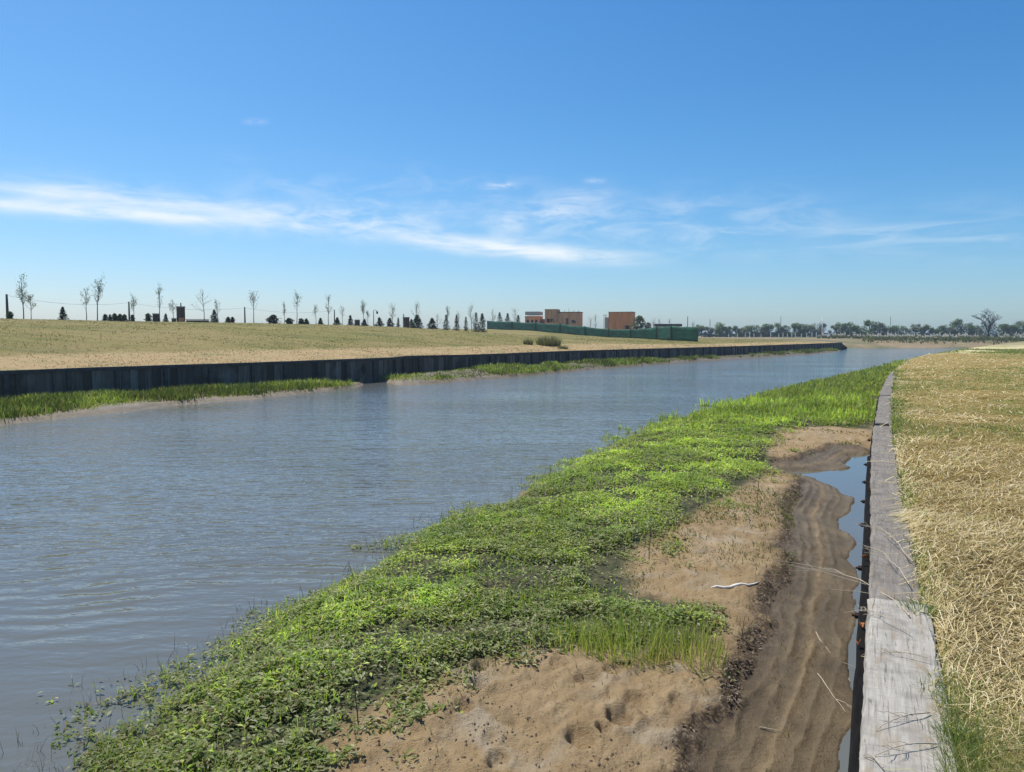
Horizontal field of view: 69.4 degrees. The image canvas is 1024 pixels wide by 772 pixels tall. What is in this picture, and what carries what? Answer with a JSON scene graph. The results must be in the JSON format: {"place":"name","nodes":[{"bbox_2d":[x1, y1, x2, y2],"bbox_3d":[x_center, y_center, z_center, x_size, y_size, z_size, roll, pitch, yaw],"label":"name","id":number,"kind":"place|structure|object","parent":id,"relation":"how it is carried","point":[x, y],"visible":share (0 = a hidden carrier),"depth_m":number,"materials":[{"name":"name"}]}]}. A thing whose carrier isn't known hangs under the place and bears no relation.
{"place":"outdoors","nodes":[
{"label":"outdoors","id":0,"kind":"place"},
{"bbox_2d":[0,347,839,421],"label":"bank grass","id":1,"kind":"structure","parent":0,"point":[33,404],"depth_m":39.42,"materials":[{"name":"green plant"}]},
{"bbox_2d":[0,425,864,771],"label":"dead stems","id":2,"kind":"object","parent":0,"point":[203,653],"depth_m":7.12,"materials":[{"name":"brown plant"}]},
{"bbox_2d":[0,350,904,771],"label":"river bank mud","id":3,"kind":"structure","parent":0,"point":[792,698],"depth_m":6.96,"materials":[{"name":"brown soil"}]},
{"bbox_2d":[352,671,358,724],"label":"dead stalk","id":4,"kind":"object","parent":3,"relation":"on","point":[355,699],"visible":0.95,"depth_m":5.71,"materials":[{"name":"brown plant"}]},
{"bbox_2d":[0,342,841,401],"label":"timber bulkhead","id":5,"kind":"object","parent":3,"relation":"on","point":[58,380],"visible":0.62,"depth_m":46.70,"materials":[{"name":"black wood"}]},
{"bbox_2d":[37,359,907,771],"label":"water weeds","id":6,"kind":"object","parent":3,"relation":"on","point":[183,739],"visible":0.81,"depth_m":7.70,"materials":[{"name":"green plant"}]},
{"bbox_2d":[51,359,907,771],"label":"bank grass","id":7,"kind":"structure","parent":3,"relation":"on","point":[851,395],"depth_m":12.90,"materials":[{"name":"green plant"}]},
{"bbox_2d":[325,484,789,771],"bbox_3d":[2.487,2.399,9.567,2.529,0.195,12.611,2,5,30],"label":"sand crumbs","id":8,"kind":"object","parent":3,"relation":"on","point":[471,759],"visible":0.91,"depth_m":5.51,"materials":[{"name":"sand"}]},
{"bbox_2d":[540,612,614,656],"bbox_3d":[0.647,2.374,7.248,0.783,0.327,0.757,0,4,0],"label":"grass clump","id":9,"kind":"object","parent":3,"relation":"on","point":[581,636],"visible":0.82,"depth_m":7.16,"materials":[{"name":"green plant"}]},
{"bbox_2d":[352,426,870,769],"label":"sand sprouts","id":10,"kind":"object","parent":3,"relation":"on","point":[745,511],"visible":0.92,"depth_m":11.22,"materials":[{"name":"green plant"}]},
{"bbox_2d":[582,603,683,669],"bbox_3d":[1.148,2.310,7.068,1.011,0.502,1.024,0,4,0],"label":"grass clump","id":11,"kind":"object","parent":3,"relation":"on","point":[631,628],"visible":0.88,"depth_m":7.04,"materials":[{"name":"green plant"}]},
{"bbox_2d":[645,606,731,671],"bbox_3d":[1.672,2.345,7.018,0.880,0.440,0.879,2,4,25],"label":"grass clump","id":12,"kind":"object","parent":3,"relation":"on","point":[702,643],"visible":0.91,"depth_m":6.99,"materials":[{"name":"green plant"}]},
{"bbox_2d":[711,581,759,588],"bbox_3d":[2.712,2.424,8.962,0.649,0.061,0.079,-1,4,-10],"label":"driftwood","id":13,"kind":"object","parent":3,"relation":"on","point":[730,586],"visible":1,"depth_m":8.94,"materials":[{"name":"white wood"}]},
{"bbox_2d":[671,448,822,771],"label":"mud debris","id":14,"kind":"object","parent":3,"relation":"on","point":[738,701],"visible":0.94,"depth_m":7.29,"materials":[{"name":"soil"}]},
{"bbox_2d":[817,673,849,710],"bbox_3d":[2.940,2.785,6.739,0.090,0.056,0.631,0,4,0],"label":"stick","id":15,"kind":"object","parent":3,"relation":"on","point":[831,692],"visible":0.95,"depth_m":6.69,"materials":[{"name":"brown wood"}]},
{"bbox_2d":[848,363,959,771],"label":"retaining wall","id":16,"kind":"structure","parent":3,"relation":"on","point":[880,682],"depth_m":3.81,"materials":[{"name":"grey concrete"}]},
{"bbox_2d":[777,560,909,615],"bbox_3d":[2.174,1.369,5.059,0.428,0.285,1.752,0,4,7],"label":"dry branch","id":17,"kind":"object","parent":16,"relation":"on","point":[848,579],"visible":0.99,"depth_m":5.09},
{"bbox_2d":[863,754,883,767],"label":"dry branch","id":18,"kind":"object","parent":16,"relation":"on","point":[873,757],"visible":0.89,"depth_m":2.77,"materials":[{"name":"grey wood"}]},
{"bbox_2d":[844,604,909,631],"bbox_3d":[2.047,1.317,4.166,0.180,0.107,0.525,0,4,0],"label":"dry branch","id":19,"kind":"object","parent":16,"relation":"on","point":[879,615],"visible":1,"depth_m":4.16,"materials":[{"name":"grey wood"}]},
{"bbox_2d":[853,523,912,560],"bbox_3d":[2.958,1.157,5.619,0.389,0.076,0.912,0,4,0],"label":"dry branch","id":20,"kind":"object","parent":16,"relation":"on","point":[889,534],"visible":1,"depth_m":5.80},
{"bbox_2d":[859,543,913,584],"bbox_3d":[2.611,1.199,5.047,0.245,0.069,0.735,0,4,0],"label":"dry branch","id":21,"kind":"object","parent":16,"relation":"on","point":[889,559],"visible":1,"depth_m":5.13,"materials":[{"name":"grey wood"}]},
{"bbox_2d":[862,648,927,657],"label":"dry branch","id":22,"kind":"object","parent":16,"relation":"on","point":[898,652],"visible":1,"depth_m":3.67,"materials":[{"name":"grey wood"}]},
{"bbox_2d":[874,710,929,729],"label":"dry branch","id":23,"kind":"object","parent":16,"relation":"on","point":[898,716],"visible":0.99,"depth_m":3.05,"materials":[{"name":"grey wood"}]},
{"bbox_2d":[876,740,936,755],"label":"dry branch","id":24,"kind":"object","parent":16,"relation":"on","point":[902,745],"visible":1,"depth_m":2.83,"materials":[{"name":"grey wood"}]},
{"bbox_2d":[897,591,944,621],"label":"grass tuft","id":25,"kind":"object","parent":16,"relation":"on","point":[924,607],"visible":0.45,"depth_m":4.27,"materials":[{"name":"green plant"}]},
{"bbox_2d":[907,674,948,700],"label":"grass tuft","id":26,"kind":"object","parent":16,"relation":"on","point":[928,685],"visible":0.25,"depth_m":3.35,"materials":[{"name":"beige plant"}]},
{"bbox_2d":[0,348,965,771],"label":"river water","id":27,"kind":"structure","parent":0,"point":[130,542],"depth_m":15.30,"materials":[{"name":"blue liquid"}]},
{"bbox_2d":[0,318,1019,370],"bbox_3d":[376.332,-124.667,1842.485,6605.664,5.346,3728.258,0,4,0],"label":"field","id":28,"kind":"structure","parent":0,"point":[90,341],"depth_m":62.15,"materials":[{"name":"beige plant"}]},
{"bbox_2d":[5,294,8,318],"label":"utility pole","id":29,"kind":"object","parent":28,"relation":"on","point":[7,306],"visible":0.65,"depth_m":95.41,"materials":[{"name":"brown wood"}]},
{"bbox_2d":[5,311,13,318],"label":"bush","id":30,"kind":"object","parent":28,"relation":"on","point":[9,315],"visible":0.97,"depth_m":75.56,"materials":[{"name":"green plant"}]},
{"bbox_2d":[14,274,27,318],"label":"young tree","id":31,"kind":"object","parent":28,"relation":"on","point":[23,297],"visible":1,"depth_m":77.45,"materials":[{"name":"grey plant"}]},
{"bbox_2d":[25,294,37,318],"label":"young tree","id":32,"kind":"object","parent":28,"relation":"on","point":[29,300],"visible":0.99,"depth_m":78.54,"materials":[{"name":"grey plant"}]},
{"bbox_2d":[57,307,69,319],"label":"conifer","id":33,"kind":"object","parent":28,"relation":"on","point":[63,316],"visible":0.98,"depth_m":79.56,"materials":[{"name":"green plant"}]},
{"bbox_2d":[80,288,90,319],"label":"young tree","id":34,"kind":"object","parent":28,"relation":"on","point":[86,300],"visible":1,"depth_m":81.56,"materials":[{"name":"grey plant"}]},
{"bbox_2d":[91,272,106,320],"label":"young tree","id":35,"kind":"object","parent":28,"relation":"on","point":[98,294],"visible":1,"depth_m":81.52,"materials":[{"name":"grey plant"}]},
{"bbox_2d":[111,313,118,320],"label":"bush","id":36,"kind":"object","parent":28,"relation":"on","point":[114,317],"visible":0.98,"depth_m":84.01,"materials":[{"name":"green plant"}]},
{"bbox_2d":[130,293,135,311],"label":"young tree","id":37,"kind":"object","parent":28,"relation":"on","point":[133,305],"visible":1,"depth_m":85.54,"materials":[{"name":"grey plant"}]},
{"bbox_2d":[143,313,152,321],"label":"bush","id":38,"kind":"object","parent":28,"relation":"on","point":[148,316],"visible":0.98,"depth_m":87.52,"materials":[{"name":"green plant"}]},
{"bbox_2d":[152,313,159,321],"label":"brick pillar","id":39,"kind":"structure","parent":28,"relation":"on","point":[156,317],"depth_m":88.29,"materials":[{"name":"brick"}]},
{"bbox_2d":[155,283,162,313],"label":"young tree","id":40,"kind":"object","parent":28,"relation":"on","point":[158,292],"visible":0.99,"depth_m":89.45,"materials":[{"name":"grey plant"}]},
{"bbox_2d":[176,303,184,321],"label":"brick tower","id":41,"kind":"structure","parent":28,"relation":"on","point":[180,311],"depth_m":90.16,"materials":[{"name":"brick"}]},
{"bbox_2d":[185,319,208,321],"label":"wall","id":42,"kind":"structure","parent":28,"relation":"on","point":[196,320],"depth_m":92.51,"materials":[{"name":"concrete"}]},
{"bbox_2d":[192,289,210,321],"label":"young tree","id":43,"kind":"object","parent":28,"relation":"on","point":[202,301],"visible":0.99,"depth_m":91.51,"materials":[{"name":"grey plant"}]},
{"bbox_2d":[209,309,218,321],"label":"conifer","id":44,"kind":"object","parent":28,"relation":"on","point":[215,319],"visible":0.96,"depth_m":93.49,"materials":[{"name":"green plant"}]},
{"bbox_2d":[248,291,259,322],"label":"young tree","id":45,"kind":"object","parent":28,"relation":"on","point":[253,298],"visible":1,"depth_m":95.48,"materials":[{"name":"grey plant"}]},
{"bbox_2d":[264,314,281,323],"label":"bush","id":46,"kind":"object","parent":28,"relation":"on","point":[272,318],"visible":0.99,"depth_m":98.27,"materials":[{"name":"green plant"}]},
{"bbox_2d":[285,318,294,323],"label":"bush","id":47,"kind":"object","parent":28,"relation":"on","point":[288,320],"visible":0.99,"depth_m":100.33,"materials":[{"name":"green plant"}]},
{"bbox_2d":[293,290,300,323],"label":"young tree","id":48,"kind":"object","parent":28,"relation":"on","point":[297,298],"visible":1,"depth_m":102.43,"materials":[{"name":"grey plant"}]},
{"bbox_2d":[324,294,331,324],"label":"young tree","id":49,"kind":"object","parent":28,"relation":"on","point":[328,307],"visible":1,"depth_m":107.43,"materials":[{"name":"grey plant"}]},
{"bbox_2d":[373,317,384,325],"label":"conifer","id":50,"kind":"object","parent":28,"relation":"on","point":[379,321],"visible":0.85,"depth_m":116.38,"materials":[{"name":"green plant"}]},
{"bbox_2d":[387,318,394,326],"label":"conifer","id":51,"kind":"object","parent":28,"relation":"on","point":[389,322],"visible":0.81,"depth_m":119.37,"materials":[{"name":"green plant"}]},
{"bbox_2d":[402,314,409,327],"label":"brick pillar","id":52,"kind":"structure","parent":28,"relation":"on","point":[405,321],"depth_m":121.22,"materials":[{"name":"brick"}]},
{"bbox_2d":[411,315,423,327],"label":"conifer","id":53,"kind":"object","parent":28,"relation":"on","point":[417,319],"visible":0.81,"depth_m":123.27,"materials":[{"name":"green plant"}]},
{"bbox_2d":[427,318,439,328],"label":"conifer","id":54,"kind":"object","parent":28,"relation":"on","point":[431,323],"visible":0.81,"depth_m":127.29,"materials":[{"name":"green plant"}]},
{"bbox_2d":[442,315,449,329],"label":"conifer","id":55,"kind":"object","parent":28,"relation":"on","point":[444,326],"visible":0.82,"depth_m":129.44,"materials":[{"name":"green plant"}]},
{"bbox_2d":[453,315,459,330],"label":"conifer","id":56,"kind":"object","parent":28,"relation":"on","point":[456,323],"visible":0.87,"depth_m":131.47,"materials":[{"name":"green plant"}]},
{"bbox_2d":[472,312,479,331],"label":"conifer","id":57,"kind":"object","parent":28,"relation":"on","point":[475,327],"visible":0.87,"depth_m":137.38,"materials":[{"name":"green plant"}]},
{"bbox_2d":[477,313,486,332],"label":"conifer","id":58,"kind":"object","parent":28,"relation":"on","point":[482,324],"visible":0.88,"depth_m":138.36,"materials":[{"name":"green plant"}]},
{"bbox_2d":[523,337,533,344],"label":"shrub","id":59,"kind":"object","parent":28,"relation":"on","point":[528,342],"visible":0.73,"depth_m":82.71,"materials":[{"name":"green plant"}]},
{"bbox_2d":[525,312,544,323],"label":"brick house","id":60,"kind":"structure","parent":28,"relation":"on","point":[534,319],"depth_m":225.20,"materials":[{"name":"brick"}]},
{"bbox_2d":[536,335,561,345],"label":"shrub","id":61,"kind":"object","parent":28,"relation":"on","point":[541,341],"visible":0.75,"depth_m":83.13,"materials":[{"name":"green plant"}]},
{"bbox_2d":[544,309,582,325],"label":"brick house","id":62,"kind":"structure","parent":28,"relation":"on","point":[554,316],"depth_m":220.51,"materials":[{"name":"brick"}]},
{"bbox_2d":[487,321,697,341],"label":"site fence","id":63,"kind":"object","parent":28,"relation":"on","point":[674,333],"visible":0.92,"depth_m":154.27,"materials":[{"name":"green fabric"}]},
{"bbox_2d":[631,315,647,328],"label":"bush","id":64,"kind":"object","parent":28,"relation":"on","point":[639,319],"visible":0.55,"depth_m":184.74,"materials":[{"name":"green plant"}]},
{"bbox_2d":[653,324,681,326],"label":"site cabin","id":65,"kind":"object","parent":28,"relation":"on","point":[664,325],"visible":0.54,"depth_m":151.32,"materials":[{"name":"grey metal"}]},
{"bbox_2d":[696,324,707,336],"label":"broadleaf tree","id":66,"kind":"object","parent":28,"relation":"on","point":[701,328],"visible":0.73,"depth_m":327.77,"materials":[{"name":"green plant"}]},
{"bbox_2d":[703,327,714,336],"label":"broadleaf tree","id":67,"kind":"object","parent":28,"relation":"on","point":[710,332],"visible":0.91,"depth_m":328.55,"materials":[{"name":"green plant"}]},
{"bbox_2d":[713,322,726,336],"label":"broadleaf tree","id":68,"kind":"object","parent":28,"relation":"on","point":[718,331],"visible":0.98,"depth_m":327.77,"materials":[{"name":"green plant"}]},
{"bbox_2d":[723,326,732,336],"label":"broadleaf tree","id":69,"kind":"object","parent":28,"relation":"on","point":[726,328],"visible":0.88,"depth_m":327.20,"materials":[{"name":"green plant"}]},
{"bbox_2d":[726,326,743,336],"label":"broadleaf tree","id":70,"kind":"object","parent":28,"relation":"on","point":[736,330],"visible":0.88,"depth_m":327.11,"materials":[{"name":"green plant"}]},
{"bbox_2d":[740,327,752,336],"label":"broadleaf tree","id":71,"kind":"object","parent":28,"relation":"on","point":[743,329],"visible":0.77,"depth_m":327.42,"materials":[{"name":"green plant"}]},
{"bbox_2d":[742,325,761,336],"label":"broadleaf tree","id":72,"kind":"object","parent":28,"relation":"on","point":[752,328],"visible":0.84,"depth_m":328.18,"materials":[{"name":"green plant"}]},
{"bbox_2d":[754,326,767,336],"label":"broadleaf tree","id":73,"kind":"object","parent":28,"relation":"on","point":[762,330],"visible":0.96,"depth_m":327.16,"materials":[{"name":"green plant"}]},
{"bbox_2d":[761,324,775,336],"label":"broadleaf tree","id":74,"kind":"object","parent":28,"relation":"on","point":[768,327],"visible":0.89,"depth_m":327.25,"materials":[{"name":"green plant"}]},
{"bbox_2d":[771,323,786,336],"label":"broadleaf tree","id":75,"kind":"object","parent":28,"relation":"on","point":[777,329],"visible":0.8,"depth_m":327.33,"materials":[{"name":"green plant"}]},
{"bbox_2d":[783,325,792,336],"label":"broadleaf tree","id":76,"kind":"object","parent":28,"relation":"on","point":[788,332],"visible":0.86,"depth_m":327.96,"materials":[{"name":"green plant"}]},
{"bbox_2d":[790,322,805,336],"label":"broadleaf tree","id":77,"kind":"object","parent":28,"relation":"on","point":[795,326],"visible":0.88,"depth_m":327.43,"materials":[{"name":"green plant"}]},
{"bbox_2d":[799,324,808,336],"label":"broadleaf tree","id":78,"kind":"object","parent":28,"relation":"on","point":[804,327],"visible":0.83,"depth_m":327.88,"materials":[{"name":"green plant"}]},
{"bbox_2d":[804,323,819,336],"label":"broadleaf tree","id":79,"kind":"object","parent":28,"relation":"on","point":[813,331],"visible":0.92,"depth_m":327.55,"materials":[{"name":"green plant"}]},
{"bbox_2d":[814,322,827,336],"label":"broadleaf tree","id":80,"kind":"object","parent":28,"relation":"on","point":[819,328],"visible":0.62,"depth_m":327.99,"materials":[{"name":"green plant"}]},
{"bbox_2d":[826,324,839,337],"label":"broadleaf tree","id":81,"kind":"object","parent":28,"relation":"on","point":[833,327],"visible":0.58,"depth_m":299.51,"materials":[{"name":"green plant"}]},
{"bbox_2d":[831,322,848,335],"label":"broadleaf tree","id":82,"kind":"object","parent":28,"relation":"on","point":[843,327],"visible":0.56,"depth_m":298.68,"materials":[{"name":"green plant"}]},
{"bbox_2d":[842,322,858,336],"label":"broadleaf tree","id":83,"kind":"object","parent":28,"relation":"on","point":[850,332],"visible":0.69,"depth_m":297.82,"materials":[{"name":"green plant"}]},
{"bbox_2d":[850,323,866,336],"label":"broadleaf tree","id":84,"kind":"object","parent":28,"relation":"on","point":[858,329],"visible":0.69,"depth_m":297.58,"materials":[{"name":"green plant"}]},
{"bbox_2d":[862,319,884,335],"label":"broadleaf tree","id":85,"kind":"object","parent":28,"relation":"on","point":[874,328],"visible":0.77,"depth_m":297.97,"materials":[{"name":"green plant"}]},
{"bbox_2d":[877,322,887,335],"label":"broadleaf tree","id":86,"kind":"object","parent":28,"relation":"on","point":[882,328],"visible":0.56,"depth_m":298.06,"materials":[{"name":"green plant"}]},
{"bbox_2d":[884,325,898,335],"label":"broadleaf tree","id":87,"kind":"object","parent":28,"relation":"on","point":[892,328],"visible":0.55,"depth_m":297.87,"materials":[{"name":"green plant"}]},
{"bbox_2d":[891,325,907,335],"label":"broadleaf tree","id":88,"kind":"object","parent":28,"relation":"on","point":[902,328],"visible":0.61,"depth_m":297.91,"materials":[{"name":"green plant"}]},
{"bbox_2d":[906,323,924,335],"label":"broadleaf tree","id":89,"kind":"object","parent":28,"relation":"on","point":[916,328],"visible":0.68,"depth_m":297.79,"materials":[{"name":"green plant"}]},
{"bbox_2d":[920,324,932,335],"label":"broadleaf tree","id":90,"kind":"object","parent":28,"relation":"on","point":[926,327],"visible":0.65,"depth_m":298.67,"materials":[{"name":"green plant"}]},
{"bbox_2d":[929,327,941,336],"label":"broadleaf tree","id":91,"kind":"object","parent":28,"relation":"on","point":[936,331],"visible":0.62,"depth_m":298.13,"materials":[{"name":"green plant"}]},
{"bbox_2d":[862,336,1023,344],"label":"bank undergrowth","id":92,"kind":"object","parent":28,"relation":"on","point":[963,339],"visible":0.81,"depth_m":211.39,"materials":[{"name":"green plant"}]},
{"bbox_2d":[937,324,948,335],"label":"broadleaf tree","id":93,"kind":"object","parent":28,"relation":"on","point":[944,330],"visible":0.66,"depth_m":298.18,"materials":[{"name":"green plant"}]},
{"bbox_2d":[947,324,957,335],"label":"broadleaf tree","id":94,"kind":"object","parent":28,"relation":"on","point":[952,332],"visible":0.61,"depth_m":298.03,"materials":[{"name":"green plant"}]},
{"bbox_2d":[949,319,977,335],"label":"broadleaf tree","id":95,"kind":"object","parent":28,"relation":"on","point":[964,327],"visible":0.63,"depth_m":298.19,"materials":[{"name":"green plant"}]},
{"bbox_2d":[967,325,983,335],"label":"broadleaf tree","id":96,"kind":"object","parent":28,"relation":"on","point":[977,329],"visible":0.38,"depth_m":298.04,"materials":[{"name":"green plant"}]},
{"bbox_2d":[971,308,1000,337],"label":"bare tree","id":97,"kind":"object","parent":28,"relation":"on","point":[986,327],"visible":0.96,"depth_m":233.91,"materials":[{"name":"black plant"}]},
{"bbox_2d":[994,323,1013,335],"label":"broadleaf tree","id":98,"kind":"object","parent":28,"relation":"on","point":[1006,328],"visible":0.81,"depth_m":297.15,"materials":[{"name":"green plant"}]},
{"bbox_2d":[1009,324,1021,336],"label":"broadleaf tree","id":99,"kind":"object","parent":28,"relation":"on","point":[1013,326],"visible":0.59,"depth_m":297.82,"materials":[{"name":"green plant"}]},
{"bbox_2d":[1011,321,1023,334],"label":"broadleaf tree","id":100,"kind":"object","parent":28,"relation":"on","point":[1020,324],"visible":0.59,"depth_m":297.92,"materials":[{"name":"green plant"}]},
{"bbox_2d":[0,0,1023,335],"label":"sky","id":101,"kind":"structure","parent":0,"point":[740,163],"materials":[{"name":"blue"}]},
{"bbox_2d":[603,312,635,329],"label":"brick house","id":102,"kind":"structure","parent":0,"point":[619,320],"depth_m":213.37,"materials":[{"name":"brick"}]},
{"bbox_2d":[888,341,1023,771],"bbox_3d":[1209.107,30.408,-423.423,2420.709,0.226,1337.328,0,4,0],"label":"field","id":103,"kind":"structure","parent":0,"point":[1016,345],"depth_m":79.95,"materials":[{"name":"plant"}]},
{"bbox_2d":[863,353,1023,771],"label":"cut straw","id":104,"kind":"object","parent":103,"relation":"on","point":[1003,632],"visible":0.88,"depth_m":6.21,"materials":[{"name":"beige plant"}]},
{"bbox_2d":[927,717,985,755],"bbox_3d":[1.765,1.385,2.914,0.252,0.142,0.266,0,4,0],"label":"grass tuft","id":105,"kind":"object","parent":103,"relation":"on","point":[946,733],"visible":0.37,"depth_m":2.92,"materials":[{"name":"green plant"}]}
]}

